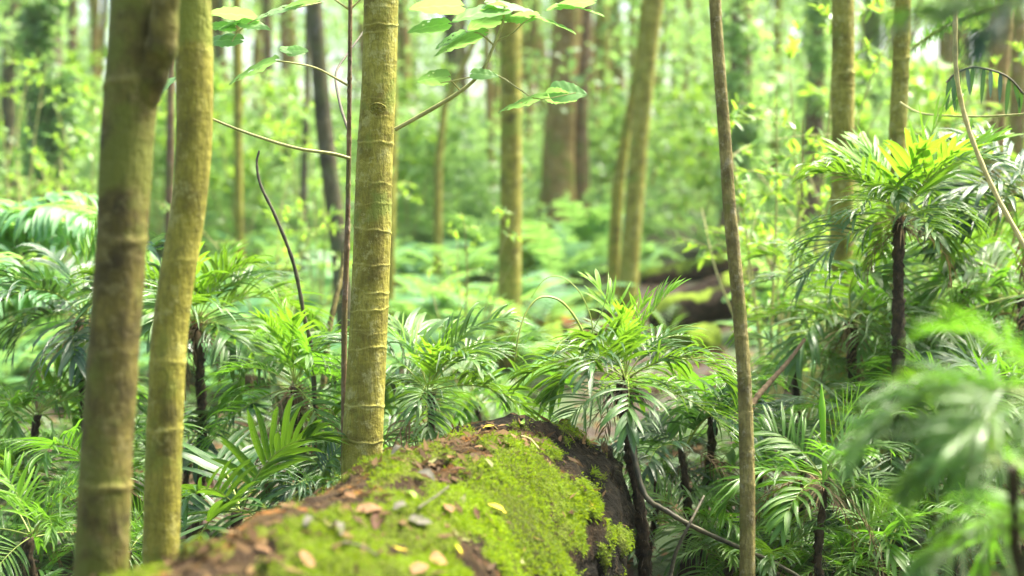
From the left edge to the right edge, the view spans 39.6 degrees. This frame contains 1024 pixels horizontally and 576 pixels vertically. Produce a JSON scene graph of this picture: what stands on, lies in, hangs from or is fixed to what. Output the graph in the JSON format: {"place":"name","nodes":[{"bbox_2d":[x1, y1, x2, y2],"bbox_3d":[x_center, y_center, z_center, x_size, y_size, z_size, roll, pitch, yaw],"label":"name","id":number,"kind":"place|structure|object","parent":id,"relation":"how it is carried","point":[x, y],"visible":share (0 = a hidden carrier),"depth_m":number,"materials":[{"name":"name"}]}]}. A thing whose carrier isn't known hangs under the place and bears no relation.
{"place":"outdoors","nodes":[
{"label":"outdoors","id":0,"kind":"place"},
{"bbox_2d":[0,0,976,128],"label":"sky","id":1,"kind":"structure","parent":0,"point":[934,50],"materials":[{"name":"white"}]},
{"bbox_2d":[0,174,1023,575],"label":"ground","id":2,"kind":"structure","parent":0,"point":[702,370],"depth_m":7.90,"materials":[{"name":"plant"}]},
{"bbox_2d":[1,0,18,208],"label":"tree","id":3,"kind":"object","parent":2,"relation":"on","point":[8,107],"visible":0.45,"depth_m":15.94,"materials":[{"name":"green plant"}]},
{"bbox_2d":[0,49,71,358],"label":"shrub","id":4,"kind":"object","parent":2,"relation":"on","point":[16,152],"visible":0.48,"depth_m":8.62,"materials":[{"name":"green plant"}]},
{"bbox_2d":[0,428,79,571],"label":"palm","id":5,"kind":"object","parent":2,"relation":"on","point":[41,470],"visible":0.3,"depth_m":3.90,"materials":[{"name":"green plant"}]},
{"bbox_2d":[0,252,90,327],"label":"fern","id":6,"kind":"object","parent":2,"relation":"on","point":[14,304],"visible":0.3,"depth_m":4.91,"materials":[{"name":"green plant"}]},
{"bbox_2d":[0,86,102,296],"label":"shrub","id":7,"kind":"object","parent":2,"relation":"on","point":[39,164],"visible":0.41,"depth_m":9.45,"materials":[{"name":"green plant"}]},
{"bbox_2d":[5,0,100,274],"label":"tree","id":8,"kind":"object","parent":2,"relation":"on","point":[40,28],"visible":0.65,"depth_m":13.06,"materials":[{"name":"green plant"}]},
{"bbox_2d":[0,42,106,201],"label":"shrub","id":9,"kind":"object","parent":2,"relation":"on","point":[74,58],"visible":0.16,"depth_m":16.79,"materials":[{"name":"green plant"}]},
{"bbox_2d":[0,447,142,575],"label":"palm","id":10,"kind":"object","parent":2,"relation":"on","point":[26,549],"visible":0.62,"depth_m":3.49,"materials":[{"name":"green plant"}]},
{"bbox_2d":[0,319,148,562],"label":"palm","id":11,"kind":"object","parent":2,"relation":"on","point":[19,401],"visible":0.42,"depth_m":4.29,"materials":[{"name":"green plant"}]},
{"bbox_2d":[0,190,159,276],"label":"fern","id":12,"kind":"object","parent":2,"relation":"on","point":[42,222],"visible":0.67,"depth_m":5.18,"materials":[{"name":"green plant"}]},
{"bbox_2d":[0,211,195,430],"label":"palm","id":13,"kind":"object","parent":2,"relation":"on","point":[79,359],"visible":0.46,"depth_m":4.30,"materials":[{"name":"green plant"}]},
{"bbox_2d":[0,405,206,567],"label":"palm","id":14,"kind":"object","parent":2,"relation":"on","point":[48,443],"visible":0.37,"depth_m":3.83,"materials":[{"name":"green plant"}]},
{"bbox_2d":[73,0,179,575],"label":"tree","id":15,"kind":"object","parent":2,"relation":"on","point":[142,48],"visible":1,"depth_m":2.36,"materials":[{"name":"brown plant"}]},
{"bbox_2d":[75,60,253,257],"bbox_3d":[-3.732,-1.610,14.792,1.560,2.618,1.657,3,5,40],"label":"shrub","id":16,"kind":"object","parent":2,"relation":"on","point":[159,162],"visible":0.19,"depth_m":14.88,"materials":[{"name":"green plant"}]},
{"bbox_2d":[165,62,174,237],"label":"tree","id":17,"kind":"object","parent":2,"relation":"on","point":[170,146],"visible":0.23,"depth_m":7.98,"materials":[{"name":"red plant"}]},
{"bbox_2d":[70,383,274,538],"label":"palm","id":18,"kind":"object","parent":2,"relation":"on","point":[194,420],"visible":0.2,"depth_m":4.29,"materials":[{"name":"green plant"}]},
{"bbox_2d":[142,0,212,566],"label":"tree","id":19,"kind":"object","parent":2,"relation":"on","point":[172,308],"visible":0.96,"depth_m":2.72,"materials":[{"name":"green plant"}]},
{"bbox_2d":[62,239,333,539],"bbox_3d":[-0.933,0.349,4.268,0.792,1.061,0.796,0,4,0],"label":"palm","id":20,"kind":"object","parent":2,"relation":"on","point":[205,288],"visible":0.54,"depth_m":4.24,"materials":[{"name":"green plant"}]},
{"bbox_2d":[156,69,316,253],"bbox_3d":[-2.631,-1.203,14.057,2.241,2.014,1.452,1,4,13],"label":"shrub","id":21,"kind":"object","parent":2,"relation":"on","point":[270,91],"visible":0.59,"depth_m":13.88,"materials":[{"name":"green plant"}]},
{"bbox_2d":[232,0,243,303],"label":"tree","id":22,"kind":"object","parent":2,"relation":"on","point":[238,140],"visible":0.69,"depth_m":10.97,"materials":[{"name":"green plant"}]},
{"bbox_2d":[139,395,350,564],"bbox_3d":[-0.669,0.581,3.477,0.577,0.661,0.824,0,4,0],"label":"palm","id":23,"kind":"object","parent":2,"relation":"on","point":[242,465],"visible":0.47,"depth_m":3.46,"materials":[{"name":"green plant"}]},
{"bbox_2d":[155,181,352,402],"bbox_3d":[-1.227,0.035,7.425,0.771,1.201,1.071,1,4,22],"label":"shrub","id":24,"kind":"object","parent":2,"relation":"on","point":[282,252],"visible":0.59,"depth_m":7.46,"materials":[{"name":"green plant"}]},
{"bbox_2d":[164,0,362,463],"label":"tree","id":25,"kind":"object","parent":2,"relation":"on","point":[246,19],"visible":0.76,"depth_m":3.54,"materials":[{"name":"green plant"}]},
{"bbox_2d":[188,288,386,497],"bbox_3d":[-0.642,0.433,4.053,0.577,0.873,0.630,0,4,0],"label":"palm","id":26,"kind":"object","parent":2,"relation":"on","point":[291,340],"visible":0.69,"depth_m":3.96,"materials":[{"name":"green plant"}]},
{"bbox_2d":[235,442,340,512],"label":"palm","id":27,"kind":"object","parent":2,"relation":"on","point":[302,488],"visible":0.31,"depth_m":3.62,"materials":[{"name":"green plant"}]},
{"bbox_2d":[297,4,310,283],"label":"tree","id":28,"kind":"object","parent":2,"relation":"on","point":[303,193],"visible":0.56,"depth_m":11.97,"materials":[{"name":"brown plant"}]},
{"bbox_2d":[308,0,350,357],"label":"tree","id":29,"kind":"object","parent":2,"relation":"on","point":[326,142],"visible":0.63,"depth_m":8.16,"materials":[{"name":"brown plant"}]},
{"bbox_2d":[261,83,423,316],"bbox_3d":[-1.127,-0.507,9.547,1.102,1.735,0.711,-1,4,-8],"label":"shrub","id":30,"kind":"object","parent":2,"relation":"on","point":[276,123],"visible":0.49,"depth_m":9.55,"materials":[{"name":"green plant"}]},
{"bbox_2d":[249,380,445,509],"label":"palm","id":31,"kind":"object","parent":2,"relation":"on","point":[317,472],"visible":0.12,"depth_m":3.89,"materials":[{"name":"green plant"}]},
{"bbox_2d":[100,412,635,575],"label":"fallen log","id":32,"kind":"object","parent":2,"relation":"on","point":[600,541],"visible":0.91,"depth_m":2.75,"materials":[{"name":"green plant"}]},
{"bbox_2d":[92,413,625,575],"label":"log litter","id":33,"kind":"object","parent":32,"relation":"on","point":[252,532],"visible":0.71,"depth_m":2.45,"materials":[{"name":"green plant"}]},
{"bbox_2d":[388,75,396,332],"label":"tree","id":34,"kind":"object","parent":2,"relation":"on","point":[392,276],"visible":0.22,"depth_m":9.48,"materials":[{"name":"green plant"}]},
{"bbox_2d":[331,72,472,246],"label":"shrub","id":35,"kind":"object","parent":2,"relation":"on","point":[403,164],"visible":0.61,"depth_m":14.83,"materials":[{"name":"green plant"}]},
{"bbox_2d":[349,232,489,278],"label":"fern","id":36,"kind":"object","parent":2,"relation":"on","point":[417,264],"visible":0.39,"depth_m":12.30,"materials":[{"name":"green plant"}]},
{"bbox_2d":[304,301,556,451],"bbox_3d":[-0.218,0.471,3.880,0.702,0.868,0.581,0,4,0],"label":"palm","id":37,"kind":"object","parent":2,"relation":"on","point":[437,353],"visible":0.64,"depth_m":3.82,"materials":[{"name":"green plant"}]},
{"bbox_2d":[432,0,481,285],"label":"tree","id":38,"kind":"object","parent":2,"relation":"on","point":[437,206],"visible":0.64,"depth_m":11.97,"materials":[{"name":"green plant"}]},
{"bbox_2d":[395,277,548,324],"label":"fern","id":39,"kind":"object","parent":2,"relation":"on","point":[438,293],"visible":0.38,"depth_m":9.51,"materials":[{"name":"green plant"}]},
{"bbox_2d":[341,0,604,478],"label":"tree","id":40,"kind":"object","parent":2,"relation":"on","point":[363,419],"visible":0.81,"depth_m":3.46,"materials":[{"name":"green plant"}]},
{"bbox_2d":[424,203,522,423],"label":"shrub","id":41,"kind":"object","parent":2,"relation":"on","point":[466,228],"visible":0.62,"depth_m":6.42,"materials":[{"name":"green plant"}]},
{"bbox_2d":[383,324,580,444],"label":"palm","id":42,"kind":"object","parent":2,"relation":"on","point":[477,416],"visible":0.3,"depth_m":4.57,"materials":[{"name":"green plant"}]},
{"bbox_2d":[417,213,562,255],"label":"fern","id":43,"kind":"object","parent":2,"relation":"on","point":[488,236],"visible":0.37,"depth_m":14.34,"materials":[{"name":"green plant"}]},
{"bbox_2d":[0,0,1009,251],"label":"distant wood","id":44,"kind":"object","parent":2,"relation":"on","point":[458,160],"depth_m":18.54,"materials":[{"name":"green plant"}]},
{"bbox_2d":[492,0,521,367],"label":"tree","id":45,"kind":"object","parent":2,"relation":"on","point":[510,149],"visible":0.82,"depth_m":8.54,"materials":[{"name":"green plant"}]},
{"bbox_2d":[0,170,1022,398],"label":"fern carpet","id":46,"kind":"object","parent":2,"relation":"on","point":[474,254],"visible":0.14,"depth_m":11.13,"materials":[{"name":"green plant"}]},
{"bbox_2d":[0,305,1023,575],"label":"ground cover","id":47,"kind":"object","parent":2,"relation":"on","point":[484,409],"visible":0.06,"depth_m":5.74,"materials":[{"name":"green plant"}]},
{"bbox_2d":[462,220,607,285],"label":"fern","id":48,"kind":"object","parent":2,"relation":"on","point":[555,256],"visible":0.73,"depth_m":12.12,"materials":[{"name":"green plant"}]},
{"bbox_2d":[535,0,581,231],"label":"tree","id":49,"kind":"object","parent":2,"relation":"on","point":[558,174],"visible":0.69,"depth_m":15.85,"materials":[{"name":"brown plant"}]},
{"bbox_2d":[521,273,638,318],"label":"fern","id":50,"kind":"object","parent":2,"relation":"on","point":[551,289],"visible":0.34,"depth_m":10.23,"materials":[{"name":"green plant"}]},
{"bbox_2d":[574,5,591,214],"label":"tree","id":51,"kind":"object","parent":2,"relation":"on","point":[581,164],"visible":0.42,"depth_m":16.19,"materials":[{"name":"red plant"}]},
{"bbox_2d":[540,76,656,204],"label":"shrub","id":52,"kind":"object","parent":2,"relation":"on","point":[615,133],"visible":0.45,"depth_m":18.83,"materials":[{"name":"green plant"}]},
{"bbox_2d":[532,200,684,261],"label":"fern","id":53,"kind":"object","parent":2,"relation":"on","point":[599,220],"visible":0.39,"depth_m":13.70,"materials":[{"name":"green plant"}]},
{"bbox_2d":[604,0,645,319],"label":"tree","id":54,"kind":"object","parent":2,"relation":"on","point":[614,239],"visible":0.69,"depth_m":10.76,"materials":[{"name":"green plant"}]},
{"bbox_2d":[506,268,761,575],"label":"palm","id":55,"kind":"object","parent":2,"relation":"on","point":[624,342],"visible":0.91,"depth_m":3.60,"materials":[{"name":"green plant"}]},
{"bbox_2d":[615,0,663,323],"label":"tree","id":56,"kind":"object","parent":2,"relation":"on","point":[631,238],"visible":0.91,"depth_m":10.34,"materials":[{"name":"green plant"}]},
{"bbox_2d":[592,412,712,575],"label":"palm","id":57,"kind":"object","parent":2,"relation":"on","point":[667,468],"visible":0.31,"depth_m":4.06,"materials":[{"name":"green plant"}]},
{"bbox_2d":[607,73,762,230],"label":"shrub","id":58,"kind":"object","parent":2,"relation":"on","point":[703,86],"visible":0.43,"depth_m":17.80,"materials":[{"name":"green plant"}]},
{"bbox_2d":[648,79,728,252],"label":"shrub","id":59,"kind":"object","parent":2,"relation":"on","point":[711,151],"visible":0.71,"depth_m":14.95,"materials":[{"name":"green plant"}]},
{"bbox_2d":[665,323,722,356],"bbox_3d":[1.135,0.362,8.906,0.323,0.276,0.261,-3,5,-41],"label":"mossy boulder","id":60,"kind":"object","parent":2,"relation":"on","point":[712,332],"visible":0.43,"depth_m":8.83,"materials":[{"name":"green plant"}]},
{"bbox_2d":[610,376,779,575],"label":"palm","id":61,"kind":"object","parent":2,"relation":"on","point":[693,417],"visible":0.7,"depth_m":3.86,"materials":[{"name":"green plant"}]},
{"bbox_2d":[627,473,771,575],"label":"palm","id":62,"kind":"object","parent":2,"relation":"on","point":[702,492],"visible":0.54,"depth_m":3.75,"materials":[{"name":"green plant"}]},
{"bbox_2d":[589,353,811,573],"bbox_3d":[0.548,0.532,4.073,0.548,0.693,0.517,-2,4,-30],"label":"palm","id":63,"kind":"object","parent":2,"relation":"on","point":[698,381],"visible":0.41,"depth_m":3.99,"materials":[{"name":"green plant"}]},
{"bbox_2d":[639,248,772,284],"bbox_3d":[1.836,-0.197,12.805,1.660,0.399,0.300,-2,4,-28],"label":"fallen log","id":64,"kind":"object","parent":2,"relation":"on","point":[658,275],"visible":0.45,"depth_m":12.53,"materials":[{"name":"brown wood"}]},
{"bbox_2d":[629,448,799,575],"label":"fallen branch","id":65,"kind":"object","parent":2,"relation":"on","point":[643,492],"visible":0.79,"depth_m":3.44,"materials":[{"name":"brown wood"}]},
{"bbox_2d":[653,498,790,575],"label":"palm","id":66,"kind":"object","parent":2,"relation":"on","point":[733,559],"visible":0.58,"depth_m":3.57,"materials":[{"name":"green plant"}]},
{"bbox_2d":[644,451,812,575],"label":"palm","id":67,"kind":"object","parent":2,"relation":"on","point":[663,534],"visible":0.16,"depth_m":4.08,"materials":[{"name":"green plant"}]},
{"bbox_2d":[709,0,755,575],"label":"tree","id":68,"kind":"object","parent":2,"relation":"on","point":[747,487],"visible":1,"depth_m":3.24,"materials":[{"name":"brown plant"}]},
{"bbox_2d":[708,0,775,254],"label":"tree","id":69,"kind":"object","parent":2,"relation":"on","point":[741,38],"visible":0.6,"depth_m":12.78,"materials":[{"name":"green plant"}]},
{"bbox_2d":[647,234,854,332],"bbox_3d":[1.741,-0.055,10.320,2.047,0.676,0.429,-2,4,-35],"label":"fallen log","id":70,"kind":"object","parent":2,"relation":"on","point":[701,302],"visible":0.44,"depth_m":9.88,"materials":[{"name":"brown wood"}]},
{"bbox_2d":[668,90,857,467],"bbox_3d":[1.054,-0.019,5.758,0.622,1.518,0.965,-1,4,-10],"label":"shrub","id":71,"kind":"object","parent":2,"relation":"on","point":[751,236],"visible":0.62,"depth_m":5.60,"materials":[{"name":"green plant"}]},
{"bbox_2d":[679,390,861,541],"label":"palm","id":72,"kind":"object","parent":2,"relation":"on","point":[730,455],"visible":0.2,"depth_m":4.12,"materials":[{"name":"green plant"}]},
{"bbox_2d":[693,516,858,575],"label":"palm","id":73,"kind":"object","parent":2,"relation":"on","point":[765,548],"visible":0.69,"depth_m":3.46,"materials":[{"name":"green plant"}]},
{"bbox_2d":[692,461,859,575],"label":"palm","id":74,"kind":"object","parent":2,"relation":"on","point":[705,487],"visible":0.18,"depth_m":3.92,"materials":[{"name":"green plant"}]},
{"bbox_2d":[722,312,876,521],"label":"palm","id":75,"kind":"object","parent":2,"relation":"on","point":[796,391],"visible":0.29,"depth_m":4.59,"materials":[{"name":"green plant"}]},
{"bbox_2d":[702,0,911,430],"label":"shrub","id":76,"kind":"object","parent":2,"relation":"on","point":[791,51],"visible":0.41,"depth_m":6.21,"materials":[{"name":"green plant"}]},
{"bbox_2d":[704,380,917,575],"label":"palm","id":77,"kind":"object","parent":2,"relation":"on","point":[779,509],"visible":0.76,"depth_m":3.45,"materials":[{"name":"green plant"}]},
{"bbox_2d":[791,0,831,240],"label":"tree","id":78,"kind":"object","parent":2,"relation":"on","point":[817,51],"visible":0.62,"depth_m":14.86,"materials":[{"name":"green plant"}]},
{"bbox_2d":[757,493,917,575],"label":"palm","id":79,"kind":"object","parent":2,"relation":"on","point":[839,563],"visible":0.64,"depth_m":3.61,"materials":[{"name":"green plant"}]},
{"bbox_2d":[825,0,855,499],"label":"tree","id":80,"kind":"object","parent":2,"relation":"on","point":[843,72],"visible":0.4,"depth_m":5.17,"materials":[{"name":"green plant"}]},
{"bbox_2d":[723,233,976,503],"bbox_3d":[1.093,0.332,4.505,0.816,1.033,0.878,0,4,0],"label":"palm","id":81,"kind":"object","parent":2,"relation":"on","point":[796,361],"visible":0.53,"depth_m":4.41,"materials":[{"name":"green plant"}]},
{"bbox_2d":[755,481,954,575],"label":"palm","id":82,"kind":"object","parent":2,"relation":"on","point":[829,514],"visible":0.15,"depth_m":3.85,"materials":[{"name":"green plant"}]},
{"bbox_2d":[777,256,951,513],"bbox_3d":[1.132,0.357,4.598,0.525,0.974,0.566,0,4,0],"label":"palm","id":83,"kind":"object","parent":2,"relation":"on","point":[869,294],"visible":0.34,"depth_m":4.51,"materials":[{"name":"green plant"}]},
{"bbox_2d":[780,472,956,575],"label":"palm","id":84,"kind":"object","parent":2,"relation":"on","point":[894,555],"visible":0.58,"depth_m":3.54,"materials":[{"name":"green plant"}]},
{"bbox_2d":[721,128,1017,414],"bbox_3d":[1.661,-0.047,6.605,1.286,1.441,0.925,0,4,-3],"label":"shrub","id":85,"kind":"object","parent":2,"relation":"on","point":[791,168],"visible":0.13,"depth_m":6.61,"materials":[{"name":"green plant"}]},
{"bbox_2d":[855,0,893,189],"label":"tree","id":86,"kind":"object","parent":2,"relation":"on","point":[869,32],"visible":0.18,"depth_m":17.84,"materials":[{"name":"green plant"}]},
{"bbox_2d":[786,38,969,260],"bbox_3d":[3.074,-1.043,11.912,1.452,2.014,2.241,1,4,13],"label":"shrub","id":87,"kind":"object","parent":2,"relation":"on","point":[862,72],"visible":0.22,"depth_m":11.70,"materials":[{"name":"green plant"}]},
{"bbox_2d":[753,358,1020,575],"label":"palm","id":88,"kind":"object","parent":2,"relation":"on","point":[797,400],"visible":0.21,"depth_m":3.96,"materials":[{"name":"green plant"}]},
{"bbox_2d":[879,0,910,469],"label":"tree","id":89,"kind":"object","parent":2,"relation":"on","point":[900,78],"visible":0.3,"depth_m":4.97,"materials":[{"name":"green plant"}]},
{"bbox_2d":[779,88,1021,575],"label":"palm","id":90,"kind":"object","parent":2,"relation":"on","point":[933,154],"visible":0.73,"depth_m":4.00,"materials":[{"name":"green plant"}]},
{"bbox_2d":[945,66,1023,117],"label":"compound leaf","id":91,"kind":"object","parent":90,"relation":"attached to","point":[950,81],"visible":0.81,"depth_m":4.00,"materials":[{"name":"green plant"}]},
{"bbox_2d":[784,309,1021,457],"bbox_3d":[1.290,0.444,4.736,0.737,0.790,0.666,-1,4,-18],"label":"palm","id":92,"kind":"object","parent":2,"relation":"on","point":[825,375],"visible":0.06,"depth_m":4.70,"materials":[{"name":"green plant"}]},
{"bbox_2d":[815,361,1023,575],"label":"palm","id":93,"kind":"object","parent":2,"relation":"on","point":[903,492],"visible":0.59,"depth_m":1.80,"materials":[{"name":"green plant"}]},
{"bbox_2d":[829,63,1013,395],"bbox_3d":[2.185,-0.295,7.568,0.711,1.735,1.102,-1,4,-15],"label":"shrub","id":94,"kind":"object","parent":2,"relation":"on","point":[945,121],"visible":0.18,"depth_m":7.25,"materials":[{"name":"green plant"}]},
{"bbox_2d":[822,183,1023,501],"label":"palm","id":95,"kind":"object","parent":2,"relation":"on","point":[972,260],"visible":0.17,"depth_m":4.81,"materials":[{"name":"green plant"}]},
{"bbox_2d":[828,303,1023,566],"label":"palm","id":96,"kind":"object","parent":2,"relation":"on","point":[949,439],"visible":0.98,"depth_m":1.70,"materials":[{"name":"green plant"}]},
{"bbox_2d":[831,316,1023,575],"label":"palm","id":97,"kind":"object","parent":2,"relation":"on","point":[1013,368],"visible":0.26,"depth_m":4.05,"materials":[{"name":"green plant"}]},
{"bbox_2d":[837,444,1023,575],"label":"palm","id":98,"kind":"object","parent":2,"relation":"on","point":[955,567],"visible":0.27,"depth_m":3.73,"materials":[{"name":"green plant"}]},
{"bbox_2d":[856,262,1023,542],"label":"palm","id":99,"kind":"object","parent":2,"relation":"on","point":[958,298],"visible":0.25,"depth_m":4.46,"materials":[{"name":"green plant"}]},
{"bbox_2d":[860,0,1023,565],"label":"palm","id":100,"kind":"object","parent":2,"relation":"on","point":[977,51],"visible":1,"depth_m":1.43,"materials":[{"name":"green plant"}]},
{"bbox_2d":[872,433,1023,575],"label":"palm","id":101,"kind":"object","parent":2,"relation":"on","point":[950,550],"visible":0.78,"depth_m":1.83,"materials":[{"name":"green plant"}]},
{"bbox_2d":[887,234,1023,512],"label":"palm","id":102,"kind":"object","parent":2,"relation":"on","point":[924,298],"visible":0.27,"depth_m":4.57,"materials":[{"name":"green plant"}]},
{"bbox_2d":[909,0,1009,223],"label":"shrub","id":103,"kind":"object","parent":2,"relation":"on","point":[944,74],"visible":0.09,"depth_m":13.00,"materials":[{"name":"green plant"}]},
{"bbox_2d":[908,340,1023,575],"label":"palm","id":104,"kind":"object","parent":2,"relation":"on","point":[943,360],"visible":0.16,"depth_m":3.98,"materials":[{"name":"green plant"}]},
{"bbox_2d":[909,118,1023,500],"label":"palm","id":105,"kind":"object","parent":2,"relation":"on","point":[968,193],"visible":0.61,"depth_m":4.33,"materials":[{"name":"green plant"}]},
{"bbox_2d":[974,2,1013,347],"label":"tree","id":106,"kind":"object","parent":2,"relation":"on","point":[1003,64],"visible":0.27,"depth_m":8.45,"materials":[{"name":"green plant"}]},
{"bbox_2d":[1004,0,1023,275],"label":"tree","id":107,"kind":"object","parent":2,"relation":"on","point":[1016,124],"visible":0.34,"depth_m":11.94,"materials":[{"name":"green plant"}]},
{"bbox_2d":[952,15,1023,249],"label":"hanging liana","id":108,"kind":"object","parent":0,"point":[1005,212],"visible":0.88,"depth_m":3.58,"materials":[{"name":"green plant"}]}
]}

